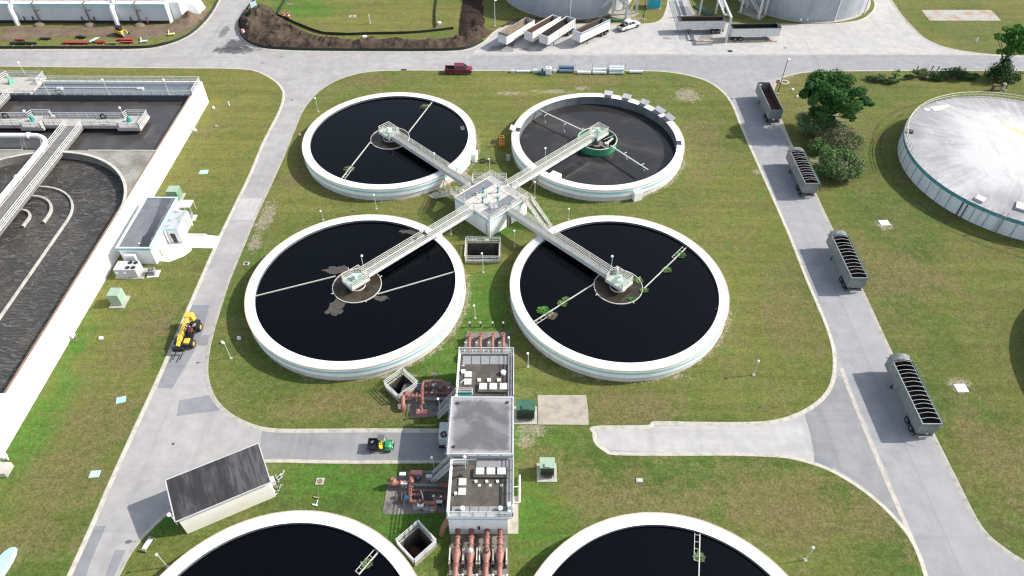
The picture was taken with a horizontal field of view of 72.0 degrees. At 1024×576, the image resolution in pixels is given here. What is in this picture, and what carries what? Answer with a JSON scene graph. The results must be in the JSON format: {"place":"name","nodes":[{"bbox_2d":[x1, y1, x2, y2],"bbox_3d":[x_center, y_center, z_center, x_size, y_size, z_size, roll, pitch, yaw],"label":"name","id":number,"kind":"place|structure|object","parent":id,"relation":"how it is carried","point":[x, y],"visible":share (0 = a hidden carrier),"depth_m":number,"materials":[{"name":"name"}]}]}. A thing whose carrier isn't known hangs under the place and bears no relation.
{"place":"outdoors","nodes":[
{"label":"outdoors","id":0,"kind":"place"},
{"bbox_2d":[0,9,209,41],"bbox_3d":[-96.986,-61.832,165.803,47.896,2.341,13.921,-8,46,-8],"label":"soil","id":1,"kind":"structure","parent":0,"point":[186,21],"depth_m":166.22,"materials":[{"name":"soil"}]},
{"bbox_2d":[113,25,129,37],"bbox_3d":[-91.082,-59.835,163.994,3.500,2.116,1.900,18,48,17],"label":"track loader","id":2,"kind":"object","parent":1,"relation":"on","point":[119,31],"visible":1,"depth_m":163.80,"materials":[{"name":"metal"}]},
{"bbox_2d":[0,0,216,48],"bbox_3d":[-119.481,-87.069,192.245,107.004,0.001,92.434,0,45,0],"label":"lawn","id":3,"kind":"structure","parent":0,"point":[58,41],"depth_m":163.66,"materials":[{"name":"green plant"}]},
{"bbox_2d":[0,0,205,26],"bbox_3d":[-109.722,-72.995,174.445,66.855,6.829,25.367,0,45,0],"label":"aeration tank","id":4,"kind":"object","parent":3,"relation":"on","point":[90,13],"visible":1,"depth_m":167.43,"materials":[{"name":"paint"}]},
{"bbox_2d":[0,0,218,48],"bbox_3d":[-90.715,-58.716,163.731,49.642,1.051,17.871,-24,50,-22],"label":"silt fence","id":5,"kind":"object","parent":3,"relation":"on","point":[109,47],"visible":1,"depth_m":160.16,"materials":[{"name":"black fabric"}]},
{"bbox_2d":[0,66,281,575],"bbox_3d":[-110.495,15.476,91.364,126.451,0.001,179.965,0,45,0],"label":"lawn","id":6,"kind":"structure","parent":0,"point":[75,428],"depth_m":97.36,"materials":[{"name":"green plant"}]},
{"bbox_2d":[0,462,13,476],"bbox_3d":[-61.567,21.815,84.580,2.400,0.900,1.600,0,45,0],"label":"concrete block","id":7,"kind":"structure","parent":6,"relation":"on","point":[6,468],"depth_m":84.37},
{"bbox_2d":[0,547,17,575],"bbox_3d":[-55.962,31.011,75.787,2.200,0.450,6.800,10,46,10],"label":"covered boat","id":8,"kind":"object","parent":6,"relation":"on","point":[7,557],"visible":1,"depth_m":76.91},
{"bbox_2d":[0,76,208,459],"bbox_3d":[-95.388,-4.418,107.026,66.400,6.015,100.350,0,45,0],"label":"aeration basin","id":9,"kind":"object","parent":6,"relation":"on","point":[62,234],"visible":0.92,"depth_m":114.87,"materials":[{"name":"concrete"}]},
{"bbox_2d":[0,71,46,93],"bbox_3d":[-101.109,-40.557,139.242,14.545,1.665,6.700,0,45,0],"label":"walkway","id":10,"kind":"structure","parent":9,"relation":"on","point":[22,81],"depth_m":139.91,"materials":[{"name":"concrete"}]},
{"bbox_2d":[0,132,47,203],"bbox_3d":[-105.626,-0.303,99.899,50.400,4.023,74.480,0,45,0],"label":"pipe","id":11,"kind":"object","parent":9,"relation":"attached to","point":[17,177],"visible":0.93,"depth_m":120.50,"materials":[{"name":"metal"}]},
{"bbox_2d":[0,121,83,235],"bbox_3d":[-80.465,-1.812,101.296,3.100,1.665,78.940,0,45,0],"label":"walkway","id":12,"kind":"structure","parent":9,"relation":"on","point":[23,191],"depth_m":118.74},
{"bbox_2d":[0,109,149,130],"bbox_3d":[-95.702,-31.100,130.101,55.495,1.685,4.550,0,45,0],"label":"walkway","id":13,"kind":"structure","parent":9,"relation":"on","point":[42,122],"depth_m":129.97,"materials":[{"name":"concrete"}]},
{"bbox_2d":[106,288,130,307],"bbox_3d":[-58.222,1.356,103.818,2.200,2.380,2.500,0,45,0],"label":"transformer","id":14,"kind":"object","parent":6,"relation":"on","point":[117,297],"visible":1,"depth_m":103.41,"materials":[{"name":"metal"}]},
{"bbox_2d":[113,261,147,278],"bbox_3d":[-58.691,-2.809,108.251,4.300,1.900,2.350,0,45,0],"label":"air conditioner","id":15,"kind":"object","parent":6,"relation":"on","point":[127,269],"visible":1,"depth_m":107.77,"materials":[{"name":"metal"}]},
{"bbox_2d":[115,197,192,263],"bbox_3d":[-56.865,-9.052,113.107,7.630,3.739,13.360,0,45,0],"label":"control building","id":16,"kind":"structure","parent":6,"relation":"on","point":[156,226],"depth_m":111.99,"materials":[{"name":"concrete"}]},
{"bbox_2d":[159,238,191,261],"bbox_3d":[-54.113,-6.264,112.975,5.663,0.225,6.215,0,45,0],"label":"footpath","id":17,"kind":"structure","parent":6,"relation":"on","point":[174,251],"depth_m":112.22,"materials":[{"name":"white concrete"}]},
{"bbox_2d":[166,186,185,202],"bbox_3d":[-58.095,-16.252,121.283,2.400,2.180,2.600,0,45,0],"label":"transformer","id":18,"kind":"object","parent":6,"relation":"on","point":[173,191],"visible":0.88,"depth_m":120.65,"materials":[{"name":"metal"}]},
{"bbox_2d":[181,234,219,248],"bbox_3d":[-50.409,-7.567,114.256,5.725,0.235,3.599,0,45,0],"label":"footpath","id":19,"kind":"structure","parent":6,"relation":"on","point":[209,241],"depth_m":114.05,"materials":[{"name":"white concrete"}]},
{"bbox_2d":[239,4,491,47],"bbox_3d":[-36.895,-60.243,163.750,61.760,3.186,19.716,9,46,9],"label":"soil","id":20,"kind":"structure","parent":0,"point":[262,24],"depth_m":162.02,"materials":[{"name":"soil"}]},
{"bbox_2d":[239,0,666,50],"bbox_3d":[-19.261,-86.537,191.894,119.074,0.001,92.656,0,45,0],"label":"lawn","id":21,"kind":"structure","parent":0,"point":[384,15],"depth_m":172.37,"materials":[{"name":"green plant"}]},
{"bbox_2d":[238,0,482,50],"bbox_3d":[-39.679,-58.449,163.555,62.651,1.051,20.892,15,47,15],"label":"silt fence","id":22,"kind":"object","parent":21,"relation":"on","point":[374,49],"visible":0.96,"depth_m":159.51,"materials":[{"name":"black fabric"}]},
{"bbox_2d":[278,0,452,34],"bbox_3d":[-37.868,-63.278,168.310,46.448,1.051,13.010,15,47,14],"label":"silt fence","id":23,"kind":"object","parent":21,"relation":"on","point":[371,33],"visible":1,"depth_m":165.42,"materials":[{"name":"black fabric"}]},
{"bbox_2d":[506,0,631,19],"bbox_3d":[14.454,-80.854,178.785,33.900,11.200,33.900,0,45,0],"label":"digester","id":24,"kind":"object","parent":21,"relation":"on","point":[582,9],"visible":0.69,"depth_m":170.90,"materials":[{"name":"concrete"}]},
{"bbox_2d":[609,0,638,19],"bbox_3d":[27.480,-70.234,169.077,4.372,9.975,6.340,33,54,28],"label":"stair tower","id":25,"kind":"structure","parent":21,"relation":"on","point":[626,13],"depth_m":171.53,"materials":[{"name":"metal"}]},
{"bbox_2d":[646,0,660,8],"bbox_3d":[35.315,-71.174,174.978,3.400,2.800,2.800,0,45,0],"label":"chemical tank","id":26,"kind":"object","parent":21,"relation":"on","point":[653,4],"visible":0.97,"depth_m":174.43,"materials":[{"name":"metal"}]},
{"bbox_2d":[458,0,484,35],"bbox_3d":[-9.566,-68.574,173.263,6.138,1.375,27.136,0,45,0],"label":"soil","id":27,"kind":"structure","parent":0,"point":[471,15],"depth_m":171.38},
{"bbox_2d":[0,0,988,575],"bbox_3d":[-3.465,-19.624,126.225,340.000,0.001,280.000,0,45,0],"label":"road","id":28,"kind":"structure","parent":0,"point":[166,444],"depth_m":115.65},
{"bbox_2d":[72,526,105,575],"bbox_3d":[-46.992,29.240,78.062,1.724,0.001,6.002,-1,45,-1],"label":"road patch","id":29,"kind":"object","parent":28,"relation":"on","point":[82,567],"visible":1,"depth_m":78.08,"materials":[{"name":"concrete"}]},
{"bbox_2d":[105,550,125,575],"bbox_3d":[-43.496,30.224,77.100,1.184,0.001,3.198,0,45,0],"label":"road patch","id":30,"kind":"object","parent":28,"relation":"on","point":[116,559],"visible":1,"depth_m":77.22,"materials":[{"name":"concrete"}]},
{"bbox_2d":[157,305,208,387],"bbox_3d":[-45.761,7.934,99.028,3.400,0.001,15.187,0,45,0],"label":"road patch","id":31,"kind":"object","parent":28,"relation":"on","point":[175,367],"visible":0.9,"depth_m":97.13,"materials":[{"name":"concrete"}]},
{"bbox_2d":[171,312,202,359],"bbox_3d":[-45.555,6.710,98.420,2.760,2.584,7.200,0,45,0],"label":"telehandler","id":32,"kind":"object","parent":31,"relation":"on","point":[184,339],"visible":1,"depth_m":98.28,"materials":[{"name":"metal"}]},
{"bbox_2d":[177,395,219,415],"bbox_3d":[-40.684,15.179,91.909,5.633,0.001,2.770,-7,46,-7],"label":"road patch","id":33,"kind":"object","parent":28,"relation":"on","point":[202,404],"visible":1,"depth_m":91.67,"materials":[{"name":"concrete"}]},
{"bbox_2d":[165,443,275,533],"bbox_3d":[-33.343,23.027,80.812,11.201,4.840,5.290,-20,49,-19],"label":"storage shed","id":34,"kind":"structure","parent":28,"relation":"on","point":[211,492],"depth_m":79.68,"materials":[{"name":"metal"}]},
{"bbox_2d":[231,198,261,219],"bbox_3d":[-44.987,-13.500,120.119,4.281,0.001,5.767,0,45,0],"label":"road patch","id":35,"kind":"object","parent":28,"relation":"on","point":[246,208],"visible":1,"depth_m":120.00,"materials":[{"name":"concrete"}]},
{"bbox_2d":[260,431,450,459],"bbox_3d":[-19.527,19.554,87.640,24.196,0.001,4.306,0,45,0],"label":"road patch","id":36,"kind":"object","parent":28,"relation":"on","point":[347,446],"visible":0.78,"depth_m":87.49,"materials":[{"name":"concrete"}]},
{"bbox_2d":[367,435,394,452],"bbox_3d":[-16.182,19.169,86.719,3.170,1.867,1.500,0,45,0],"label":"utility vehicle","id":37,"kind":"object","parent":36,"relation":"on","point":[373,444],"visible":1,"depth_m":86.66,"materials":[{"name":"metal"}]},
{"bbox_2d":[0,0,1023,575],"bbox_3d":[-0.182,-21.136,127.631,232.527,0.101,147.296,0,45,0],"label":"kerb","id":38,"kind":"structure","parent":28,"relation":"on","point":[426,430],"depth_m":91.00,"materials":[{"name":"concrete"}]},
{"bbox_2d":[469,54,1021,563],"bbox_3d":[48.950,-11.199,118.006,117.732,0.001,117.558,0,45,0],"label":"gutter strip","id":39,"kind":"object","parent":28,"relation":"on","point":[883,472],"visible":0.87,"depth_m":90.80,"materials":[{"name":"concrete"}]},
{"bbox_2d":[469,56,1023,575],"bbox_3d":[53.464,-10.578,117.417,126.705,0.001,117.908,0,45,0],"label":"road overlay","id":40,"kind":"object","parent":28,"relation":"on","point":[949,536],"visible":0.89,"depth_m":104.74,"materials":[{"name":"concrete"}]},
{"bbox_2d":[755,82,782,122],"bbox_3d":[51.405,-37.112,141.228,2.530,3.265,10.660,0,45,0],"label":"dump trailer","id":41,"kind":"object","parent":40,"relation":"on","point":[769,100],"visible":1,"depth_m":140.48,"materials":[{"name":"metal"}]},
{"bbox_2d":[786,147,821,195],"bbox_3d":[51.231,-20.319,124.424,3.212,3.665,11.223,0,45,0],"label":"dump trailer","id":42,"kind":"object","parent":40,"relation":"on","point":[803,172],"visible":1,"depth_m":123.94,"materials":[{"name":"metal"}]},
{"bbox_2d":[826,230,870,290],"bbox_3d":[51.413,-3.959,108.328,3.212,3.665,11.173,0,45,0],"label":"dump trailer","id":43,"kind":"object","parent":40,"relation":"on","point":[849,264],"visible":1,"depth_m":107.74,"materials":[{"name":"metal"}]},
{"bbox_2d":[884,353,945,435],"bbox_3d":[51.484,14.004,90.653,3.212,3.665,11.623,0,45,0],"label":"dump trailer","id":44,"kind":"object","parent":40,"relation":"on","point":[922,414],"visible":1,"depth_m":90.17,"materials":[{"name":"metal"}]},
{"bbox_2d":[814,455,833,468],"bbox_3d":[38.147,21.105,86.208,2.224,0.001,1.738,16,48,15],"label":"road patch","id":45,"kind":"object","parent":28,"relation":"on","point":[825,461],"visible":1,"depth_m":86.20,"materials":[{"name":"concrete"}]},
{"bbox_2d":[805,376,901,522],"bbox_3d":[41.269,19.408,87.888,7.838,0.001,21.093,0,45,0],"label":"road patch","id":46,"kind":"object","parent":28,"relation":"on","point":[837,433],"visible":1,"depth_m":88.09,"materials":[{"name":"concrete"}]},
{"bbox_2d":[120,70,923,575],"bbox_3d":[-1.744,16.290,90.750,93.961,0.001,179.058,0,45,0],"label":"lawn","id":47,"kind":"structure","parent":0,"point":[712,198],"depth_m":94.47,"materials":[{"name":"green plant"}]},
{"bbox_2d":[160,510,416,575],"bbox_3d":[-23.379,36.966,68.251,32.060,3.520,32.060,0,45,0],"label":"settling tank","id":48,"kind":"object","parent":47,"relation":"on","point":[302,543],"visible":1,"depth_m":75.87,"materials":[{"name":"white paint"}]},
{"bbox_2d":[244,214,465,379],"bbox_3d":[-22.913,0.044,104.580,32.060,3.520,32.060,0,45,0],"label":"settling tank","id":49,"kind":"object","parent":47,"relation":"on","point":[308,312],"visible":0.93,"depth_m":102.07,"materials":[{"name":"white paint"}]},
{"bbox_2d":[341,202,474,290],"bbox_3d":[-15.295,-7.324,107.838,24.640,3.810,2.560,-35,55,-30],"label":"footbridge","id":50,"kind":"object","parent":49,"relation":"on","point":[355,280],"visible":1,"depth_m":107.05,"materials":[{"name":"beige metal"}]},
{"bbox_2d":[302,92,477,200],"bbox_3d":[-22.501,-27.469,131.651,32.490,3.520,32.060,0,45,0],"label":"settling tank","id":51,"kind":"object","parent":47,"relation":"on","point":[337,139],"visible":0.91,"depth_m":129.63,"materials":[{"name":"white paint"}]},
{"bbox_2d":[378,121,475,188],"bbox_3d":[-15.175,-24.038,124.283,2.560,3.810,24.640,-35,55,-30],"label":"footbridge","id":52,"kind":"object","parent":51,"relation":"on","point":[388,132],"visible":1,"depth_m":124.71,"materials":[{"name":"beige metal"}]},
{"bbox_2d":[383,367,418,402],"bbox_3d":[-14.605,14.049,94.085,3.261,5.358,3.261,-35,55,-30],"label":"open pit","id":53,"kind":"object","parent":47,"relation":"on","point":[394,387],"visible":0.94,"depth_m":93.48,"materials":[{"name":"concrete"}]},
{"bbox_2d":[382,469,449,514],"bbox_3d":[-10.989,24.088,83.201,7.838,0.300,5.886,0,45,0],"label":"concrete pad","id":54,"kind":"object","parent":47,"relation":"on","point":[394,503],"visible":0.56,"depth_m":82.62,"materials":[{"name":"concrete"}]},
{"bbox_2d":[389,473,448,511],"bbox_3d":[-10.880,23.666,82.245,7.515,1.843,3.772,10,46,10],"label":"pipe manifold","id":55,"kind":"object","parent":54,"relation":"on","point":[410,482],"visible":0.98,"depth_m":82.17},
{"bbox_2d":[395,520,437,566],"bbox_3d":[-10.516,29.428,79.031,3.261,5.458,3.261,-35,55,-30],"label":"open pit","id":56,"kind":"object","parent":47,"relation":"on","point":[417,545],"visible":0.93,"depth_m":78.82,"materials":[{"name":"concrete"}]},
{"bbox_2d":[398,382,452,417],"bbox_3d":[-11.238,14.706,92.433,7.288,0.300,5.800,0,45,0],"label":"concrete pad","id":57,"kind":"object","parent":47,"relation":"on","point":[411,405],"visible":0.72,"depth_m":91.97,"materials":[{"name":"concrete"}]},
{"bbox_2d":[401,379,455,411],"bbox_3d":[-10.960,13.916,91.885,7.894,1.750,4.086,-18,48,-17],"label":"pipe manifold","id":58,"kind":"object","parent":57,"relation":"on","point":[447,387],"visible":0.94,"depth_m":91.74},
{"bbox_2d":[438,422,448,447],"bbox_3d":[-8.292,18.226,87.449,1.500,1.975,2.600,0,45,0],"label":"condenser","id":59,"kind":"object","parent":47,"relation":"on","point":[443,430],"visible":0.69,"depth_m":86.71,"materials":[{"name":"metal"}]},
{"bbox_2d":[444,63,472,74],"bbox_3d":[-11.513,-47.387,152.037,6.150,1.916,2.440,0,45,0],"label":"pickup truck","id":60,"kind":"object","parent":47,"relation":"on","point":[458,68],"visible":1,"depth_m":151.54,"materials":[{"name":"red paint"}]},
{"bbox_2d":[431,453,514,536],"bbox_3d":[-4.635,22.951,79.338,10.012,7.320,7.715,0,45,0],"label":"pump house","id":61,"kind":"structure","parent":47,"relation":"on","point":[480,496],"depth_m":78.63,"materials":[{"name":"white paint"}]},
{"bbox_2d":[437,347,513,418],"bbox_3d":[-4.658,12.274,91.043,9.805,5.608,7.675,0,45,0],"label":"pump house","id":62,"kind":"structure","parent":47,"relation":"on","point":[485,373],"depth_m":89.89,"materials":[{"name":"white paint"}]},
{"bbox_2d":[449,534,508,575],"bbox_3d":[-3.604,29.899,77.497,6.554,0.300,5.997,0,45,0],"label":"concrete pad","id":63,"kind":"object","parent":47,"relation":"on","point":[479,541],"visible":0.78,"depth_m":77.91,"materials":[{"name":"concrete"}]},
{"bbox_2d":[448,528,463,575],"bbox_3d":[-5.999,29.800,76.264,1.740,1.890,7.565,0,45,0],"label":"discharge pipe","id":64,"kind":"object","parent":63,"relation":"on","point":[455,554],"visible":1,"depth_m":76.33,"materials":[{"name":"metal"}]},
{"bbox_2d":[462,528,477,575],"bbox_3d":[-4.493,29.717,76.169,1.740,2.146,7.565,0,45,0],"label":"discharge pipe","id":65,"kind":"object","parent":63,"relation":"on","point":[470,553],"visible":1,"depth_m":76.27,"materials":[{"name":"metal"}]},
{"bbox_2d":[478,528,493,575],"bbox_3d":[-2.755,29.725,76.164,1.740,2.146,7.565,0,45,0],"label":"discharge pipe","id":66,"kind":"object","parent":63,"relation":"on","point":[486,553],"visible":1,"depth_m":76.23,"materials":[{"name":"metal"}]},
{"bbox_2d":[492,528,507,575],"bbox_3d":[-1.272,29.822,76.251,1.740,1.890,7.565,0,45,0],"label":"discharge pipe","id":67,"kind":"object","parent":63,"relation":"on","point":[499,553],"visible":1,"depth_m":76.29,"materials":[{"name":"metal"}]},
{"bbox_2d":[445,396,513,457],"bbox_3d":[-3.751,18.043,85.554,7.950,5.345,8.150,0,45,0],"label":"electrical building","id":68,"kind":"structure","parent":47,"relation":"on","point":[476,425],"depth_m":83.63,"materials":[{"name":"concrete"}]},
{"bbox_2d":[464,237,500,262],"bbox_3d":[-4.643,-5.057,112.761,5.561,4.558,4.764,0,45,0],"label":"open pit","id":69,"kind":"object","parent":47,"relation":"on","point":[474,249],"visible":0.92,"depth_m":113.39,"materials":[{"name":"concrete"}]},
{"bbox_2d":[463,332,510,351],"bbox_3d":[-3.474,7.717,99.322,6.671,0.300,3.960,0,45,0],"label":"concrete pad","id":70,"kind":"object","parent":47,"relation":"on","point":[486,338],"visible":0.57,"depth_m":99.41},
{"bbox_2d":[429,170,552,236],"bbox_3d":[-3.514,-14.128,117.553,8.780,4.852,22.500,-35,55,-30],"label":"valve chamber","id":71,"kind":"object","parent":47,"relation":"on","point":[486,220],"visible":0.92,"depth_m":116.15,"materials":[{"name":"white paint"}]},
{"bbox_2d":[508,496,517,533],"bbox_3d":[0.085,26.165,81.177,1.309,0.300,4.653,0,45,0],"label":"concrete pad","id":72,"kind":"object","parent":47,"relation":"on","point":[513,526],"visible":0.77,"depth_m":80.46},
{"bbox_2d":[514,399,536,424],"bbox_3d":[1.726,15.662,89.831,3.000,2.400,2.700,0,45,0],"label":"transformer","id":73,"kind":"object","parent":47,"relation":"on","point":[525,411],"visible":1,"depth_m":89.62,"materials":[{"name":"metal"}]},
{"bbox_2d":[537,457,556,481],"bbox_3d":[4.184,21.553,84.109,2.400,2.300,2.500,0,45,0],"label":"transformer","id":74,"kind":"object","parent":47,"relation":"on","point":[546,469],"visible":1,"depth_m":83.91,"materials":[{"name":"metal"}]},
{"bbox_2d":[538,395,588,424],"bbox_3d":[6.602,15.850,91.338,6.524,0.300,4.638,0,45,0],"label":"concrete pad","id":75,"kind":"object","parent":47,"relation":"on","point":[562,409],"visible":1,"depth_m":91.13,"materials":[{"name":"concrete"}]},
{"bbox_2d":[510,90,684,201],"bbox_3d":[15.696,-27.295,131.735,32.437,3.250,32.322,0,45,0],"label":"settling tank","id":76,"kind":"object","parent":47,"relation":"on","point":[636,153],"visible":0.94,"depth_m":131.34,"materials":[{"name":"white paint"}]},
{"bbox_2d":[507,122,608,188],"bbox_3d":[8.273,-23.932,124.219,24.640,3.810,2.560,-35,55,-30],"label":"footbridge","id":77,"kind":"object","parent":76,"relation":"on","point":[598,133],"visible":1,"depth_m":124.85,"materials":[{"name":"beige metal"}]},
{"bbox_2d":[510,215,729,381],"bbox_3d":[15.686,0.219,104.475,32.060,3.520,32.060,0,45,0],"label":"settling tank","id":78,"kind":"object","parent":47,"relation":"on","point":[665,325],"visible":0.91,"depth_m":101.99,"materials":[{"name":"white paint"}]},
{"bbox_2d":[506,203,633,291],"bbox_3d":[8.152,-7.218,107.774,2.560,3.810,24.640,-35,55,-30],"label":"footbridge","id":79,"kind":"object","parent":78,"relation":"on","point":[618,280],"visible":1,"depth_m":107.01,"materials":[{"name":"beige metal"}]},
{"bbox_2d":[534,512,787,575],"bbox_3d":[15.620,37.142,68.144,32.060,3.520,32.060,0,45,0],"label":"settling tank","id":80,"kind":"object","parent":47,"relation":"on","point":[651,544],"visible":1,"depth_m":75.86,"materials":[{"name":"white paint"}]},
{"bbox_2d":[500,16,610,26],"bbox_3d":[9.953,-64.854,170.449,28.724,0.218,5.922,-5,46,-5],"label":"soil","id":81,"kind":"structure","parent":0,"point":[537,20],"depth_m":170.29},
{"bbox_2d":[596,414,813,461],"bbox_3d":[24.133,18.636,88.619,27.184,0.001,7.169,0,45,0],"label":"concrete drive","id":82,"kind":"structure","parent":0,"point":[791,437],"depth_m":88.28,"materials":[{"name":"concrete"}]},
{"bbox_2d":[473,0,971,53],"bbox_3d":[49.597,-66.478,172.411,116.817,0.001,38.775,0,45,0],"label":"concrete apron","id":83,"kind":"object","parent":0,"point":[884,27],"visible":0.77,"depth_m":163.17,"materials":[{"name":"concrete"}]},
{"bbox_2d":[486,44,513,51],"bbox_3d":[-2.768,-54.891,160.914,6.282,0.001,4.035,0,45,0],"label":"road patch","id":84,"kind":"object","parent":83,"relation":"on","point":[504,48],"visible":1,"depth_m":160.67,"materials":[{"name":"concrete"}]},
{"bbox_2d":[498,16,534,44],"bbox_3d":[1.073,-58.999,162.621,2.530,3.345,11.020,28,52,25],"label":"dump trailer","id":85,"kind":"object","parent":83,"relation":"on","point":[511,33],"visible":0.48,"depth_m":161.68,"materials":[{"name":"metal"}]},
{"bbox_2d":[524,15,560,42],"bbox_3d":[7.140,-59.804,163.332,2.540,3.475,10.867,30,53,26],"label":"dump trailer","id":86,"kind":"object","parent":83,"relation":"on","point":[531,33],"visible":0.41,"depth_m":161.88,"materials":[{"name":"metal"}]},
{"bbox_2d":[539,16,575,45],"bbox_3d":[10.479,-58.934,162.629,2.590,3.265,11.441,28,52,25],"label":"dump trailer","id":87,"kind":"object","parent":83,"relation":"on","point":[556,30],"visible":0.97,"depth_m":162.06,"materials":[{"name":"metal"}]},
{"bbox_2d":[572,17,610,43],"bbox_3d":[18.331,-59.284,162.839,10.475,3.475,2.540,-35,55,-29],"label":"dump trailer","id":88,"kind":"object","parent":83,"relation":"on","point":[600,26],"visible":1,"depth_m":162.09,"materials":[{"name":"metal"}]},
{"bbox_2d":[617,19,640,31],"bbox_3d":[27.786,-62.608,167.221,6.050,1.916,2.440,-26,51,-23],"label":"pickup truck","id":89,"kind":"object","parent":83,"relation":"on","point":[627,24],"visible":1,"depth_m":166.61,"materials":[{"name":"white metal"}]},
{"bbox_2d":[676,16,725,33],"bbox_3d":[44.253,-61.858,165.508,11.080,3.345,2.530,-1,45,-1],"label":"dump trailer","id":90,"kind":"object","parent":83,"relation":"on","point":[713,24],"visible":1,"depth_m":164.69,"materials":[{"name":"metal"}]},
{"bbox_2d":[692,33,712,45],"bbox_3d":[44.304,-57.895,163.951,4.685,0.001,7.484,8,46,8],"label":"road patch","id":91,"kind":"object","parent":83,"relation":"on","point":[706,36],"visible":1,"depth_m":163.20,"materials":[{"name":"concrete"}]},
{"bbox_2d":[698,0,732,42],"bbox_3d":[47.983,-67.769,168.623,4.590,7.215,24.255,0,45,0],"label":"gantry","id":92,"kind":"object","parent":83,"relation":"on","point":[722,3],"visible":0.98,"depth_m":162.02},
{"bbox_2d":[689,40,776,41],"bbox_3d":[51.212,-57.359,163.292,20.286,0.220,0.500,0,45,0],"label":"guide curb","id":93,"kind":"structure","parent":83,"relation":"on","point":[738,41],"depth_m":163.13,"materials":[{"name":"metal"}]},
{"bbox_2d":[728,23,781,41],"bbox_3d":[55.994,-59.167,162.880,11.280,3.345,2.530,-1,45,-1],"label":"dump trailer","id":94,"kind":"object","parent":83,"relation":"on","point":[739,31],"visible":0.97,"depth_m":162.10,"materials":[{"name":"metal"}]},
{"bbox_2d":[689,0,873,23],"bbox_3d":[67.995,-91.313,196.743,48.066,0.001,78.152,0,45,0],"label":"lawn","id":95,"kind":"structure","parent":0,"point":[734,6],"depth_m":172.99,"materials":[{"name":"green plant"}]},
{"bbox_2d":[737,0,769,19],"bbox_3d":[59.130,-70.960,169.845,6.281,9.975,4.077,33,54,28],"label":"stair tower","id":96,"kind":"structure","parent":95,"relation":"on","point":[753,13],"depth_m":172.16,"materials":[{"name":"metal"}]},
{"bbox_2d":[738,0,870,22],"bbox_3d":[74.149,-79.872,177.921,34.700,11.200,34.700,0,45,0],"label":"digester","id":97,"kind":"object","parent":95,"relation":"on","point":[824,11],"visible":0.94,"depth_m":169.61,"materials":[{"name":"concrete"}]},
{"bbox_2d":[774,71,1023,559],"bbox_3d":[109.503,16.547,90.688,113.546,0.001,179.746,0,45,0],"label":"lawn","id":98,"kind":"structure","parent":0,"point":[944,292],"depth_m":106.95,"materials":[{"name":"green plant"}]},
{"bbox_2d":[794,111,823,134],"bbox_3d":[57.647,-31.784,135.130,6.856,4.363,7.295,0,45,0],"label":"shrub","id":99,"kind":"object","parent":98,"relation":"on","point":[804,124],"visible":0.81,"depth_m":134.09,"materials":[{"name":"green plant"}]},
{"bbox_2d":[807,137,831,153],"bbox_3d":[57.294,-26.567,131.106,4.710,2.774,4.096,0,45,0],"label":"shrub","id":100,"kind":"object","parent":98,"relation":"on","point":[818,143],"visible":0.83,"depth_m":130.68,"materials":[{"name":"green plant"}]},
{"bbox_2d":[811,119,852,137],"bbox_3d":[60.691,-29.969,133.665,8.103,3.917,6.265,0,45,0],"label":"shrub","id":101,"kind":"object","parent":98,"relation":"on","point":[836,124],"visible":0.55,"depth_m":133.07,"materials":[{"name":"green plant"}]},
{"bbox_2d":[798,68,874,130],"bbox_3d":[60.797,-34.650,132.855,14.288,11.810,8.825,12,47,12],"label":"oak tree","id":102,"kind":"object","parent":98,"relation":"on","point":[832,92],"visible":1,"depth_m":130.12,"materials":[{"name":"green plant"}]},
{"bbox_2d":[812,145,867,182],"bbox_3d":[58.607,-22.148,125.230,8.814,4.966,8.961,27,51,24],"label":"shrub","id":103,"kind":"object","parent":98,"relation":"on","point":[837,162],"visible":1,"depth_m":124.37,"materials":[{"name":"green plant"}]},
{"bbox_2d":[813,126,868,151],"bbox_3d":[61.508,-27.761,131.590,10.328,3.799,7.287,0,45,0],"label":"shrub","id":104,"kind":"object","parent":98,"relation":"on","point":[834,136],"visible":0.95,"depth_m":130.97,"materials":[{"name":"green plant"}]},
{"bbox_2d":[939,67,969,79],"bbox_3d":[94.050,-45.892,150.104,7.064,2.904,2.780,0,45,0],"label":"shrub","id":105,"kind":"object","parent":98,"relation":"on","point":[955,71],"visible":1,"depth_m":149.94,"materials":[{"name":"green plant"}]},
{"bbox_2d":[897,92,1023,240],"bbox_3d":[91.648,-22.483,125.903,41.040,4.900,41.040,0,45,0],"label":"covered reservoir","id":106,"kind":"object","parent":98,"relation":"on","point":[962,157],"visible":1,"depth_m":124.20,"materials":[{"name":"concrete"}]},
{"bbox_2d":[982,56,1014,82],"bbox_3d":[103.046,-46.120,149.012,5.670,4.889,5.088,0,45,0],"label":"shrub","id":107,"kind":"object","parent":98,"relation":"on","point":[995,73],"visible":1,"depth_m":148.56,"materials":[{"name":"green plant"}]},
{"bbox_2d":[994,24,1023,71],"bbox_3d":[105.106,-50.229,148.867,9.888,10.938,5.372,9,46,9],"label":"leaning tree","id":108,"kind":"object","parent":98,"relation":"on","point":[1010,48],"visible":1,"depth_m":146.55,"materials":[{"name":"green plant"}]},
{"bbox_2d":[1001,71,1023,82],"bbox_3d":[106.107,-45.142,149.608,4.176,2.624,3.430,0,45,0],"label":"shrub","id":109,"kind":"object","parent":98,"relation":"on","point":[1017,77],"visible":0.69,"depth_m":148.98,"materials":[{"name":"green plant"}]},
{"bbox_2d":[892,0,1023,54],"bbox_3d":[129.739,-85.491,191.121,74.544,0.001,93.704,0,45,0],"label":"lawn","id":110,"kind":"structure","parent":0,"point":[961,35],"depth_m":169.69,"materials":[{"name":"green plant"}]},
{"bbox_2d":[921,10,1000,20],"bbox_3d":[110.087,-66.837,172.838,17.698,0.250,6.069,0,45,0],"label":"concrete pad","id":111,"kind":"object","parent":110,"relation":"on","point":[960,15],"visible":1,"depth_m":172.63,"materials":[{"name":"concrete"}]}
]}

